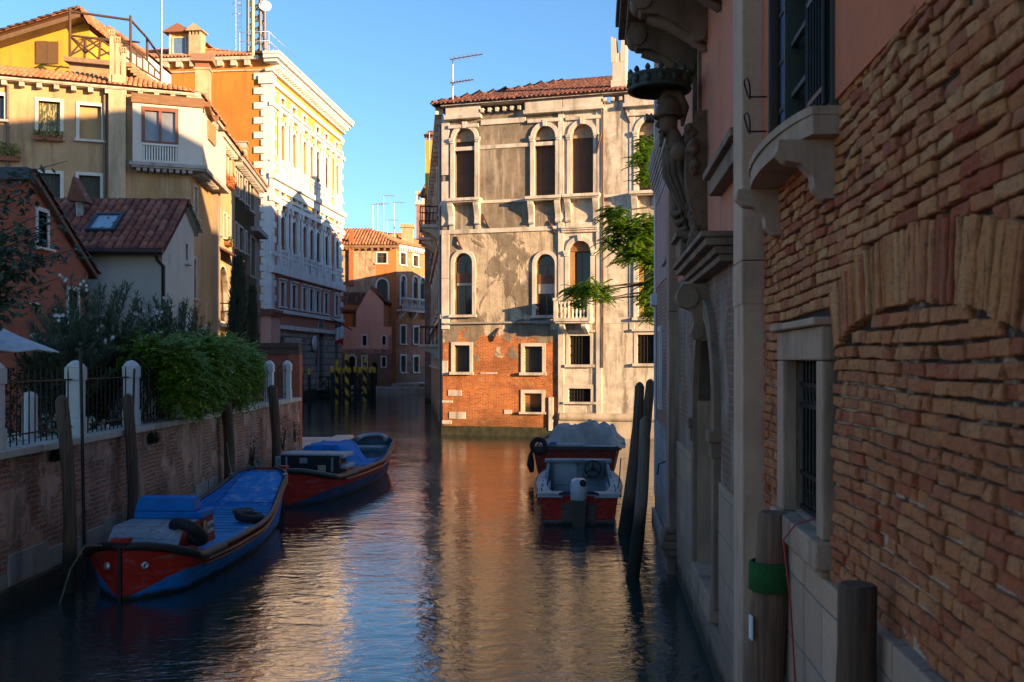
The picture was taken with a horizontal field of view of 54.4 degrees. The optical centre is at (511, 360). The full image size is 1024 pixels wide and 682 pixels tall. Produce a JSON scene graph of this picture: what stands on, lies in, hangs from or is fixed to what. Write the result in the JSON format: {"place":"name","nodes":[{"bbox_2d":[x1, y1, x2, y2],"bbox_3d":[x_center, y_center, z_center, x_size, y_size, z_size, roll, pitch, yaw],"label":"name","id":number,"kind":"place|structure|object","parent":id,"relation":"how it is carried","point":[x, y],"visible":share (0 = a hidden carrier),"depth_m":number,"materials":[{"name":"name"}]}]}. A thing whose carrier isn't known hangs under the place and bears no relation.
{"place":"outdoors","nodes":[
{"label":"outdoors","id":0,"kind":"place"},
{"bbox_2d":[8,409,207,442],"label":"garden ground","id":1,"kind":"structure","parent":0,"point":[104,424],"depth_m":23.83,"materials":[{"name":"plant"}]},
{"bbox_2d":[0,328,58,352],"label":"garden parasol","id":2,"kind":"object","parent":1,"relation":"on","point":[10,342],"visible":1,"depth_m":17.31,"materials":[{"name":"white fabric"}]},
{"bbox_2d":[21,391,37,440],"bbox_3d":[-8.231,1.035,17.000,0.300,1.030,0.292,0,0,0],"label":"garden bollard","id":3,"kind":"object","parent":1,"relation":"on","point":[26,414],"visible":0.4,"depth_m":16.90,"materials":[{"name":"white stone"}]},
{"bbox_2d":[1,364,65,442],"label":"garden shrub","id":4,"kind":"object","parent":1,"relation":"on","point":[20,404],"visible":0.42,"depth_m":17.56,"materials":[{"name":"green plant"}]},
{"bbox_2d":[0,161,95,331],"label":"leafy tree","id":5,"kind":"object","parent":1,"relation":"on","point":[8,274],"visible":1,"depth_m":15.07,"materials":[{"name":"green plant"}]},
{"bbox_2d":[0,167,101,430],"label":"red house","id":6,"kind":"structure","parent":1,"relation":"on","point":[50,205],"depth_m":22.38,"materials":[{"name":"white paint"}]},
{"bbox_2d":[35,206,55,251],"bbox_3d":[-10.661,-2.979,22.552,0.340,0.961,0.741,0,0,0],"label":"window","id":7,"kind":"structure","parent":6,"relation":"in","point":[38,209],"depth_m":22.74,"materials":[{"name":"white paint"}]},
{"bbox_2d":[12,305,120,433],"bbox_3d":[-8.765,0.220,19.515,2.050,2.682,2.076,0,0,0],"label":"oleander bush","id":8,"kind":"object","parent":1,"relation":"on","point":[62,358],"visible":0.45,"depth_m":19.32,"materials":[{"name":"green plant"}]},
{"bbox_2d":[38,413,109,437],"bbox_3d":[-8.057,1.260,17.885,1.679,0.650,0.607,0,0,0],"label":"flower bed","id":9,"kind":"object","parent":1,"relation":"on","point":[90,419],"visible":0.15,"depth_m":17.85,"materials":[{"name":"green plant"}]},
{"bbox_2d":[38,363,139,433],"bbox_3d":[-8.651,0.775,20.158,2.028,1.630,1.350,0,0,0],"label":"garden shrub","id":10,"kind":"object","parent":1,"relation":"on","point":[103,414],"visible":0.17,"depth_m":20.17,"materials":[{"name":"green plant"}]},
{"bbox_2d":[25,270,162,428],"bbox_3d":[-8.828,-0.164,21.031,2.834,3.449,2.779,0,0,0],"label":"oleander bush","id":11,"kind":"object","parent":1,"relation":"on","point":[112,322],"visible":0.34,"depth_m":20.77,"materials":[{"name":"green plant"}]},
{"bbox_2d":[55,197,203,419],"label":"white tiled house","id":12,"kind":"structure","parent":1,"relation":"on","point":[146,245],"depth_m":26.42,"materials":[{"name":"paint"}]},
{"bbox_2d":[67,176,92,215],"bbox_3d":[-11.714,-4.448,27.000,0.560,1.050,0.400,0,0,0],"label":"chimney","id":13,"kind":"object","parent":12,"relation":"on","point":[78,196],"visible":1,"depth_m":26.81,"materials":[{"name":"brick"}]},
{"bbox_2d":[103,348,170,427],"bbox_3d":[-8.590,0.596,22.872,2.370,2.004,1.286,0,0,0],"label":"garden shrub","id":14,"kind":"object","parent":1,"relation":"on","point":[145,401],"visible":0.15,"depth_m":22.86,"materials":[{"name":"green plant"}]},
{"bbox_2d":[130,292,210,417],"bbox_3d":[-8.494,-0.091,24.562,2.242,3.301,2.210,0,0,0],"label":"oleander bush","id":15,"kind":"object","parent":1,"relation":"on","point":[166,318],"visible":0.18,"depth_m":24.35,"materials":[{"name":"green plant"}]},
{"bbox_2d":[177,300,212,413],"bbox_3d":[-9.079,-0.064,27.643,1.720,3.246,1.632,0,0,0],"label":"oleander bush","id":16,"kind":"object","parent":1,"relation":"on","point":[194,317],"visible":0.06,"depth_m":27.51,"materials":[{"name":"green plant"}]},
{"bbox_2d":[0,0,653,356],"label":"sky","id":17,"kind":"structure","parent":0,"point":[383,63],"materials":[{"name":"blue"}]},
{"bbox_2d":[0,394,714,681],"bbox_3d":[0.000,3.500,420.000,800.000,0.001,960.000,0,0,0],"label":"canal water","id":18,"kind":"structure","parent":0,"point":[432,554],"depth_m":14.47,"materials":[{"name":"teal liquid"}]},
{"bbox_2d":[55,395,76,592],"bbox_3d":[-6.748,2.659,15.095,0.312,4.287,0.236,0,0,0],"label":"mooring pole","id":19,"kind":"object","parent":18,"relation":"in","point":[66,451],"visible":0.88,"depth_m":15.03,"materials":[{"name":"wood"}]},
{"bbox_2d":[79,347,86,579],"bbox_3d":[-6.876,2.293,15.950,0.125,5.014,0.053,0,0,0],"label":"iron pole","id":20,"kind":"object","parent":18,"relation":"in","point":[82,459],"visible":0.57,"depth_m":15.93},
{"bbox_2d":[122,394,137,520],"bbox_3d":[-6.940,2.700,18.098,0.281,4.204,0.212,0,0,-30],"label":"mooring pole","id":21,"kind":"object","parent":18,"relation":"in","point":[129,429],"visible":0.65,"depth_m":18.04,"materials":[{"name":"wood"}]},
{"bbox_2d":[129,369,135,519],"bbox_3d":[-6.889,1.924,18.025,0.043,3.560,0.707,0,0,-12],"label":"pole","id":22,"kind":"object","parent":21,"relation":"attached to","point":[131,464],"visible":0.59,"depth_m":17.99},
{"bbox_2d":[0,397,301,615],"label":"canal wall","id":23,"kind":"structure","parent":18,"relation":"in","point":[185,457],"depth_m":17.10,"materials":[{"name":"brick"}]},
{"bbox_2d":[0,363,6,449],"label":"stone post","id":24,"kind":"object","parent":23,"relation":"on","point":[3,429],"visible":1,"depth_m":13.99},
{"bbox_2d":[3,366,72,446],"bbox_3d":[-7.282,0.675,15.298,0.032,1.190,2.380,0,0,0],"label":"iron railing","id":25,"kind":"object","parent":23,"relation":"on","point":[35,381],"visible":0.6,"depth_m":15.19,"materials":[{"name":"metal"}]},
{"bbox_2d":[64,360,86,435],"bbox_3d":[-7.293,0.620,16.648,0.270,1.260,0.270,0,0,0],"label":"stone post","id":26,"kind":"object","parent":23,"relation":"on","point":[74,391],"visible":0.52,"depth_m":16.53,"materials":[{"name":"stone"}]},
{"bbox_2d":[87,365,128,432],"bbox_3d":[-7.303,0.675,17.888,0.032,1.190,2.160,0,0,0],"label":"iron railing","id":27,"kind":"object","parent":23,"relation":"on","point":[109,420],"visible":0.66,"depth_m":17.70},
{"bbox_2d":[122,360,140,425],"bbox_3d":[-7.313,0.620,19.128,0.270,1.260,0.270,0,0,0],"label":"stone post","id":28,"kind":"object","parent":23,"relation":"on","point":[131,365],"visible":0.71,"depth_m":19.02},
{"bbox_2d":[140,365,177,422],"bbox_3d":[-7.324,0.675,20.538,0.032,1.190,2.500,0,0,-1],"label":"iron railing","id":29,"kind":"object","parent":23,"relation":"on","point":[150,414],"visible":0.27,"depth_m":20.16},
{"bbox_2d":[112,326,270,427],"bbox_3d":[-7.277,0.357,23.479,2.160,2.325,7.552,0,0,0],"label":"climbing hedge","id":30,"kind":"object","parent":23,"relation":"on","point":[210,372],"visible":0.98,"depth_m":21.24,"materials":[{"name":"green plant"}]},
{"bbox_2d":[264,360,274,401],"bbox_3d":[-7.403,0.620,30.398,0.270,1.260,0.270,0,0,0],"label":"stone post","id":31,"kind":"object","parent":23,"relation":"on","point":[270,365],"visible":0.6,"depth_m":30.28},
{"bbox_2d":[271,363,286,398],"bbox_3d":[-7.413,0.675,31.648,0.031,1.190,2.180,0,0,0],"label":"iron railing","id":32,"kind":"object","parent":23,"relation":"on","point":[281,370],"visible":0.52,"depth_m":32.02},
{"bbox_2d":[282,360,291,398],"bbox_3d":[-7.423,0.620,32.898,0.270,1.260,0.270,0,0,0],"label":"stone post","id":33,"kind":"object","parent":23,"relation":"on","point":[288,379],"visible":0.83,"depth_m":32.78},
{"bbox_2d":[82,465,287,601],"bbox_3d":[-5.522,2.970,18.021,2.048,1.460,7.172,0,0,3],"label":"work boat","id":34,"kind":"object","parent":18,"relation":"on","point":[146,551],"visible":0.98,"depth_m":15.96,"materials":[{"name":"paint"}]},
{"bbox_2d":[168,517,208,545],"bbox_3d":[-5.027,2.660,15.477,0.660,0.162,0.660,15,-36,14],"label":"tyre fender","id":35,"kind":"object","parent":34,"relation":"on","point":[197,534],"visible":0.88,"depth_m":15.28,"materials":[{"name":"rubber"}]},
{"bbox_2d":[234,511,263,522],"bbox_3d":[-4.877,2.900,18.503,0.550,0.135,0.550,8,0,3],"label":"tyre fender","id":36,"kind":"object","parent":34,"relation":"on","point":[249,516],"visible":0.95,"depth_m":18.31,"materials":[{"name":"rubber"}]},
{"bbox_2d":[221,398,234,478],"bbox_3d":[-6.958,2.846,24.387,0.329,3.914,0.305,0,0,0],"label":"mooring pole","id":37,"kind":"object","parent":18,"relation":"in","point":[227,423],"visible":0.45,"depth_m":24.29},
{"bbox_2d":[267,385,280,466],"bbox_3d":[-6.830,2.748,28.657,0.399,4.112,0.316,0,0,0],"label":"mooring pole","id":38,"kind":"object","parent":18,"relation":"in","point":[273,400],"visible":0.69,"depth_m":28.57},
{"bbox_2d":[275,432,394,507],"bbox_3d":[-4.900,2.995,27.818,2.350,1.410,8.475,0,0,7],"label":"work boat","id":39,"kind":"object","parent":18,"relation":"on","point":[316,477],"visible":0.74,"depth_m":25.61,"materials":[{"name":"red paint"}]},
{"bbox_2d":[302,440,381,465],"bbox_3d":[-4.942,2.575,27.891,2.093,0.626,2.420,0,0,7],"label":"tarpaulin","id":40,"kind":"object","parent":39,"relation":"on","point":[357,457],"visible":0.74,"depth_m":27.64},
{"bbox_2d":[319,376,368,396],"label":"landing stage","id":41,"kind":"object","parent":18,"relation":"in","point":[327,390],"visible":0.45,"depth_m":95.00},
{"bbox_2d":[345,354,348,402],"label":"striped pole","id":42,"kind":"object","parent":18,"relation":"in","point":[346,378],"visible":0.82,"depth_m":81.54,"materials":[{"name":"paint"}]},
{"bbox_2d":[419,36,653,438],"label":"canal palace","id":43,"kind":"structure","parent":18,"relation":"in","point":[526,182],"depth_m":46.13,"materials":[{"name":"paint"}]},
{"bbox_2d":[449,342,473,374],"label":"window","id":44,"kind":"structure","parent":43,"relation":"in","point":[464,354],"depth_m":47.15,"materials":[{"name":"stone"}]},
{"bbox_2d":[449,249,476,317],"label":"window","id":45,"kind":"structure","parent":43,"relation":"in","point":[465,284],"depth_m":47.20,"materials":[{"name":"stone"}]},
{"bbox_2d":[450,121,478,203],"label":"window","id":46,"kind":"structure","parent":43,"relation":"in","point":[467,170],"depth_m":47.17,"materials":[{"name":"stone"}]},
{"bbox_2d":[519,390,545,413],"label":"window","id":47,"kind":"structure","parent":43,"relation":"in","point":[534,401],"depth_m":46.17,"materials":[{"name":"stone"}]},
{"bbox_2d":[519,343,546,374],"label":"window","id":48,"kind":"structure","parent":43,"relation":"in","point":[535,356],"depth_m":46.15,"materials":[{"name":"stone"}]},
{"bbox_2d":[530,250,557,317],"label":"window","id":49,"kind":"structure","parent":43,"relation":"in","point":[547,265],"depth_m":46.08,"materials":[{"name":"stone"}]},
{"bbox_2d":[530,119,558,201],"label":"window","id":50,"kind":"structure","parent":43,"relation":"in","point":[547,163],"depth_m":46.06,"materials":[{"name":"stone"}]},
{"bbox_2d":[564,330,594,366],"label":"window","id":51,"kind":"structure","parent":43,"relation":"in","point":[582,345],"depth_m":45.55,"materials":[{"name":"stone"}]},
{"bbox_2d":[563,384,595,403],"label":"window","id":52,"kind":"structure","parent":43,"relation":"in","point":[579,394],"depth_m":45.53,"materials":[{"name":"stone"}]},
{"bbox_2d":[565,234,594,322],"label":"window","id":53,"kind":"structure","parent":43,"relation":"in","point":[582,264],"depth_m":45.58,"materials":[{"name":"stone"}]},
{"bbox_2d":[567,117,596,193],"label":"window","id":54,"kind":"structure","parent":43,"relation":"in","point":[584,162],"depth_m":45.57,"materials":[{"name":"stone"}]},
{"bbox_2d":[632,244,653,319],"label":"window","id":55,"kind":"structure","parent":43,"relation":"in","point":[645,277],"depth_m":44.59,"materials":[{"name":"stone"}]},
{"bbox_2d":[632,329,653,365],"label":"window","id":56,"kind":"structure","parent":43,"relation":"in","point":[645,339],"depth_m":44.73,"materials":[{"name":"stone"}]},
{"bbox_2d":[634,113,653,196],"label":"window","id":57,"kind":"structure","parent":43,"relation":"in","point":[648,128],"depth_m":44.75,"materials":[{"name":"stone"}]},
{"bbox_2d":[527,432,621,473],"bbox_3d":[2.132,3.014,31.997,2.808,1.392,6.060,0,0,6],"label":"covered boat","id":58,"kind":"object","parent":18,"relation":"on","point":[555,449],"visible":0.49,"depth_m":29.08,"materials":[{"name":"paint"}]},
{"bbox_2d":[530,437,547,454],"bbox_3d":[0.779,2.480,29.033,0.530,0.530,0.135,0,0,6],"label":"tyre fender","id":59,"kind":"object","parent":58,"relation":"hanging from","point":[533,442],"visible":1,"depth_m":28.98,"materials":[{"name":"rubber"}]},
{"bbox_2d":[547,419,625,448],"bbox_3d":[2.279,2.253,31.024,2.561,0.856,3.423,0,0,6],"label":"tarpaulin","id":60,"kind":"object","parent":58,"relation":"on","point":[591,432],"visible":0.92,"depth_m":29.86,"materials":[{"name":"grey fabric"}]},
{"bbox_2d":[534,458,622,524],"bbox_3d":[1.558,3.034,23.462,2.020,1.353,4.700,0,0,4],"label":"motor boat","id":61,"kind":"object","parent":18,"relation":"on","point":[552,482],"visible":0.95,"depth_m":22.17,"materials":[{"name":"paint"}]},
{"bbox_2d":[570,478,586,526],"bbox_3d":[1.421,3.278,21.225,0.400,1.544,0.522,0,0,4],"label":"outboard motor","id":62,"kind":"object","parent":61,"relation":"attached to","point":[578,492],"visible":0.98,"depth_m":21.01,"materials":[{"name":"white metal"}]},
{"bbox_2d":[618,382,643,533],"bbox_3d":[2.356,2.622,20.236,0.654,4.386,0.329,0,0,0],"label":"mooring pole","id":63,"kind":"object","parent":18,"relation":"in","point":[625,526],"visible":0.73,"depth_m":20.13,"materials":[{"name":"wood"}]},
{"bbox_2d":[626,416,649,579],"bbox_3d":[1.975,2.852,16.027,0.491,3.913,0.237,0,0,0],"label":"mooring pole","id":64,"kind":"object","parent":18,"relation":"in","point":[637,539],"visible":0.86,"depth_m":15.95,"materials":[{"name":"wood"}]},
{"bbox_2d":[643,379,653,432],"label":"mooring pole","id":65,"kind":"object","parent":18,"relation":"in","point":[648,400],"visible":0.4,"depth_m":24.28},
{"bbox_2d":[615,0,766,681],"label":"portal palace","id":66,"kind":"structure","parent":18,"relation":"on","point":[715,403],"depth_m":10.71,"materials":[{"name":"stone"}]},
{"bbox_2d":[645,89,707,248],"bbox_3d":[2.023,-2.257,12.310,0.754,2.274,1.099,0,0,5],"label":"carved coat of arms","id":67,"kind":"object","parent":66,"relation":"on","point":[684,158],"visible":0.8,"depth_m":12.18},
{"bbox_2d":[627,61,692,99],"bbox_3d":[1.841,-3.495,12.444,0.809,0.270,0.826,0,0,5],"label":"bronze crown","id":68,"kind":"object","parent":67,"relation":"attached to","point":[648,83],"visible":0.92,"depth_m":12.20},
{"bbox_2d":[692,50,700,121],"bbox_3d":[2.579,-3.160,12.988,0.380,3.320,0.842,0,0,5],"label":"window","id":69,"kind":"structure","parent":66,"relation":"in","point":[697,83],"depth_m":12.68,"materials":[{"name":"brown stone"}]},
{"bbox_2d":[745,510,788,681],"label":"mooring pole","id":70,"kind":"object","parent":18,"relation":"in","point":[768,614],"visible":0.84,"depth_m":6.67,"materials":[{"name":"brown wood"}]},
{"bbox_2d":[836,580,877,681],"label":"mooring pole","id":71,"kind":"object","parent":18,"relation":"in","point":[856,661],"visible":1,"depth_m":4.48,"materials":[{"name":"wood"}]},
{"bbox_2d":[342,386,424,393],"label":"quay","id":72,"kind":"structure","parent":0,"point":[400,390],"depth_m":105.00,"materials":[{"name":"grey stone"}]},
{"bbox_2d":[342,224,424,383],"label":"orange corner house","id":73,"kind":"structure","parent":72,"relation":"on","point":[390,267],"depth_m":114.61,"materials":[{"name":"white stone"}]},
{"bbox_2d":[375,277,389,309],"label":"window","id":74,"kind":"structure","parent":73,"relation":"in","point":[382,284],"depth_m":114.29,"materials":[{"name":"white stone"}]},
{"bbox_2d":[342,286,424,386],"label":"pink gabled house","id":75,"kind":"structure","parent":72,"relation":"on","point":[368,336],"depth_m":109.00,"materials":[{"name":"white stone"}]},
{"bbox_2d":[415,191,424,238],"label":"bell tower","id":76,"kind":"structure","parent":0,"point":[418,204],"depth_m":160.00,"materials":[{"name":"stone"}]},
{"bbox_2d":[556,135,653,325],"bbox_3d":[5.270,-3.055,38.193,7.098,11.339,3.650,0,0,0],"label":"canal garden tree","id":77,"kind":"object","parent":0,"point":[638,233],"visible":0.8,"depth_m":38.06,"materials":[{"name":"green plant"}]},
{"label":"quay pavement","id":78,"kind":"structure","parent":0,"visible":0},
{"bbox_2d":[0,5,122,71],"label":"yellow gabled house","id":79,"kind":"structure","parent":78,"relation":"on","point":[40,42],"depth_m":53.00,"materials":[{"name":"paint"}]},
{"bbox_2d":[0,29,228,336],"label":"beige corner house","id":80,"kind":"structure","parent":78,"relation":"on","point":[125,137],"depth_m":43.99,"materials":[{"name":"paint"}]},
{"bbox_2d":[0,92,8,121],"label":"window","id":81,"kind":"structure","parent":80,"relation":"in","point":[2,99],"depth_m":42.59,"materials":[{"name":"white glass"}]},
{"bbox_2d":[0,141,20,161],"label":"flower box","id":82,"kind":"object","parent":80,"relation":"attached to","point":[13,158],"visible":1,"depth_m":42.49,"materials":[{"name":"ceramic"}]},
{"bbox_2d":[33,129,63,141],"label":"flower box","id":83,"kind":"object","parent":80,"relation":"attached to","point":[52,137],"visible":1,"depth_m":43.01,"materials":[{"name":"ceramic"}]},
{"bbox_2d":[33,97,64,140],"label":"window","id":84,"kind":"structure","parent":80,"relation":"in","point":[51,115],"depth_m":43.35,"materials":[{"name":"stone"}]},
{"bbox_2d":[38,169,63,197],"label":"window","id":85,"kind":"structure","parent":80,"relation":"in","point":[56,181],"depth_m":43.37,"materials":[{"name":"white wood"}]},
{"bbox_2d":[75,171,102,197],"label":"window","id":86,"kind":"structure","parent":80,"relation":"in","point":[93,186],"depth_m":43.89,"materials":[{"name":"white wood"}]},
{"bbox_2d":[74,101,105,142],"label":"window","id":87,"kind":"structure","parent":80,"relation":"in","point":[91,118],"depth_m":43.89,"materials":[{"name":"stone"}]},
{"bbox_2d":[63,7,161,81],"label":"roof terrace","id":88,"kind":"structure","parent":80,"relation":"on","point":[98,65],"depth_m":47.49,"materials":[{"name":"wood"}]},
{"bbox_2d":[106,25,172,84],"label":"white gable end","id":89,"kind":"structure","parent":80,"relation":"on","point":[166,72],"depth_m":57.00,"materials":[{"name":"paint"}]},
{"bbox_2d":[190,53,244,335],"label":"cream house","id":90,"kind":"structure","parent":78,"relation":"on","point":[203,63],"depth_m":54.22,"materials":[{"name":"paint"}]},
{"bbox_2d":[220,264,229,322],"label":"window","id":91,"kind":"structure","parent":90,"relation":"in","point":[224,308],"depth_m":54.85,"materials":[{"name":"stone"}]},
{"bbox_2d":[234,141,268,341],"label":"grey house","id":92,"kind":"structure","parent":78,"relation":"on","point":[249,232],"depth_m":64.75,"materials":[{"name":"paint"}]},
{"bbox_2d":[248,235,257,279],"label":"window","id":93,"kind":"structure","parent":92,"relation":"in","point":[251,244],"depth_m":65.06,"materials":[{"name":"stone"}]},
{"bbox_2d":[260,309,282,342],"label":"salmon annex","id":94,"kind":"object","parent":78,"relation":"on","point":[269,325],"visible":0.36,"depth_m":76.00,"materials":[{"name":"pink paint"}]},
{"label":"canal bed","id":95,"kind":"structure","parent":0,"visible":0},
{"bbox_2d":[145,23,354,398],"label":"white palace","id":96,"kind":"structure","parent":95,"relation":"on","point":[285,117],"depth_m":85.82,"materials":[{"name":"stone"}]},
{"bbox_2d":[251,0,254,54],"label":"radio mast","id":97,"kind":"object","parent":96,"relation":"on","point":[253,26],"visible":0.98,"depth_m":81.43,"materials":[{"name":"metal"}]},
{"bbox_2d":[232,0,295,65],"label":"antenna tower","id":98,"kind":"structure","parent":96,"relation":"on","point":[264,5],"depth_m":86.68,"materials":[{"name":"metal"}]},
{"bbox_2d":[290,281,299,310],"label":"window","id":99,"kind":"structure","parent":96,"relation":"in","point":[293,284],"depth_m":87.24,"materials":[{"name":"white stone"}]},
{"bbox_2d":[308,286,315,312],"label":"window","id":100,"kind":"structure","parent":96,"relation":"in","point":[311,299],"depth_m":92.60,"materials":[{"name":"white stone"}]},
{"bbox_2d":[316,319,324,389],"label":"mooring pole","id":101,"kind":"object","parent":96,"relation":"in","point":[323,335],"depth_m":96.24,"materials":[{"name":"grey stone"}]},
{"bbox_2d":[330,317,351,344],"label":"hanging flag","id":102,"kind":"object","parent":96,"relation":"attached to","point":[339,330],"visible":1,"depth_m":97.22,"materials":[{"name":"fabric"}]},
{"bbox_2d":[302,435,353,448],"bbox_3d":[-8.440,3.940,37.750,3.720,1.720,7.300,0,0,0],"label":"stone landing","id":103,"kind":"object","parent":95,"relation":"on","point":[308,441],"visible":0.16,"depth_m":39.95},
{"bbox_2d":[225,254,250,342],"bbox_3d":[-9.904,-1.144,36.021,1.060,5.489,1.123,0,0,0],"label":"cypress","id":104,"kind":"object","parent":103,"relation":"on","point":[237,321],"visible":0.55,"depth_m":35.78,"materials":[{"name":"green plant"}]},
{"bbox_2d":[199,343,302,449],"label":"red garden wall","id":105,"kind":"structure","parent":103,"relation":"on","point":[279,353],"depth_m":34.55,"materials":[{"name":"brick"}]},
{"bbox_2d":[247,283,259,342],"bbox_3d":[-9.912,-0.439,38.011,0.701,5.078,0.710,0,0,-21],"label":"cypress","id":106,"kind":"object","parent":103,"relation":"on","point":[253,314],"visible":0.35,"depth_m":37.85,"materials":[{"name":"green plant"}]},
{"bbox_2d":[419,132,461,401],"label":"yellow chimney house","id":107,"kind":"structure","parent":95,"relation":"on","point":[423,192],"depth_m":84.40,"materials":[{"name":"paint"}]},
{"bbox_2d":[648,62,666,533],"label":"corner house","id":108,"kind":"structure","parent":95,"relation":"on","point":[658,295],"depth_m":20.58,"materials":[{"name":"paint"}]},
{"bbox_2d":[657,325,661,409],"bbox_3d":[3.160,0.140,20.619,0.250,1.720,0.792,0,0,5],"label":"window","id":109,"kind":"structure","parent":108,"relation":"in","point":[659,329],"depth_m":20.30,"materials":[{"name":"white stone"}]},
{"bbox_2d":[734,0,1023,681],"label":"brick house","id":110,"kind":"structure","parent":95,"relation":"on","point":[882,198],"depth_m":4.40,"materials":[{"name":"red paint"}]},
{"bbox_2d":[734,0,842,236],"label":"window","id":111,"kind":"structure","parent":110,"relation":"in","point":[803,141],"depth_m":6.02,"materials":[{"name":"stone"}]},
{"bbox_2d":[782,517,815,681],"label":"red cable","id":112,"kind":"object","parent":110,"relation":"hanging from","point":[787,534],"visible":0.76,"depth_m":6.20,"materials":[{"name":"plastic"}]},
{"bbox_2d":[769,317,836,578],"bbox_3d":[1.989,0.500,6.360,0.440,1.500,1.453,0,0,5],"label":"window","id":113,"kind":"structure","parent":110,"relation":"in","point":[811,338],"depth_m":6.42,"materials":[{"name":"stone"}]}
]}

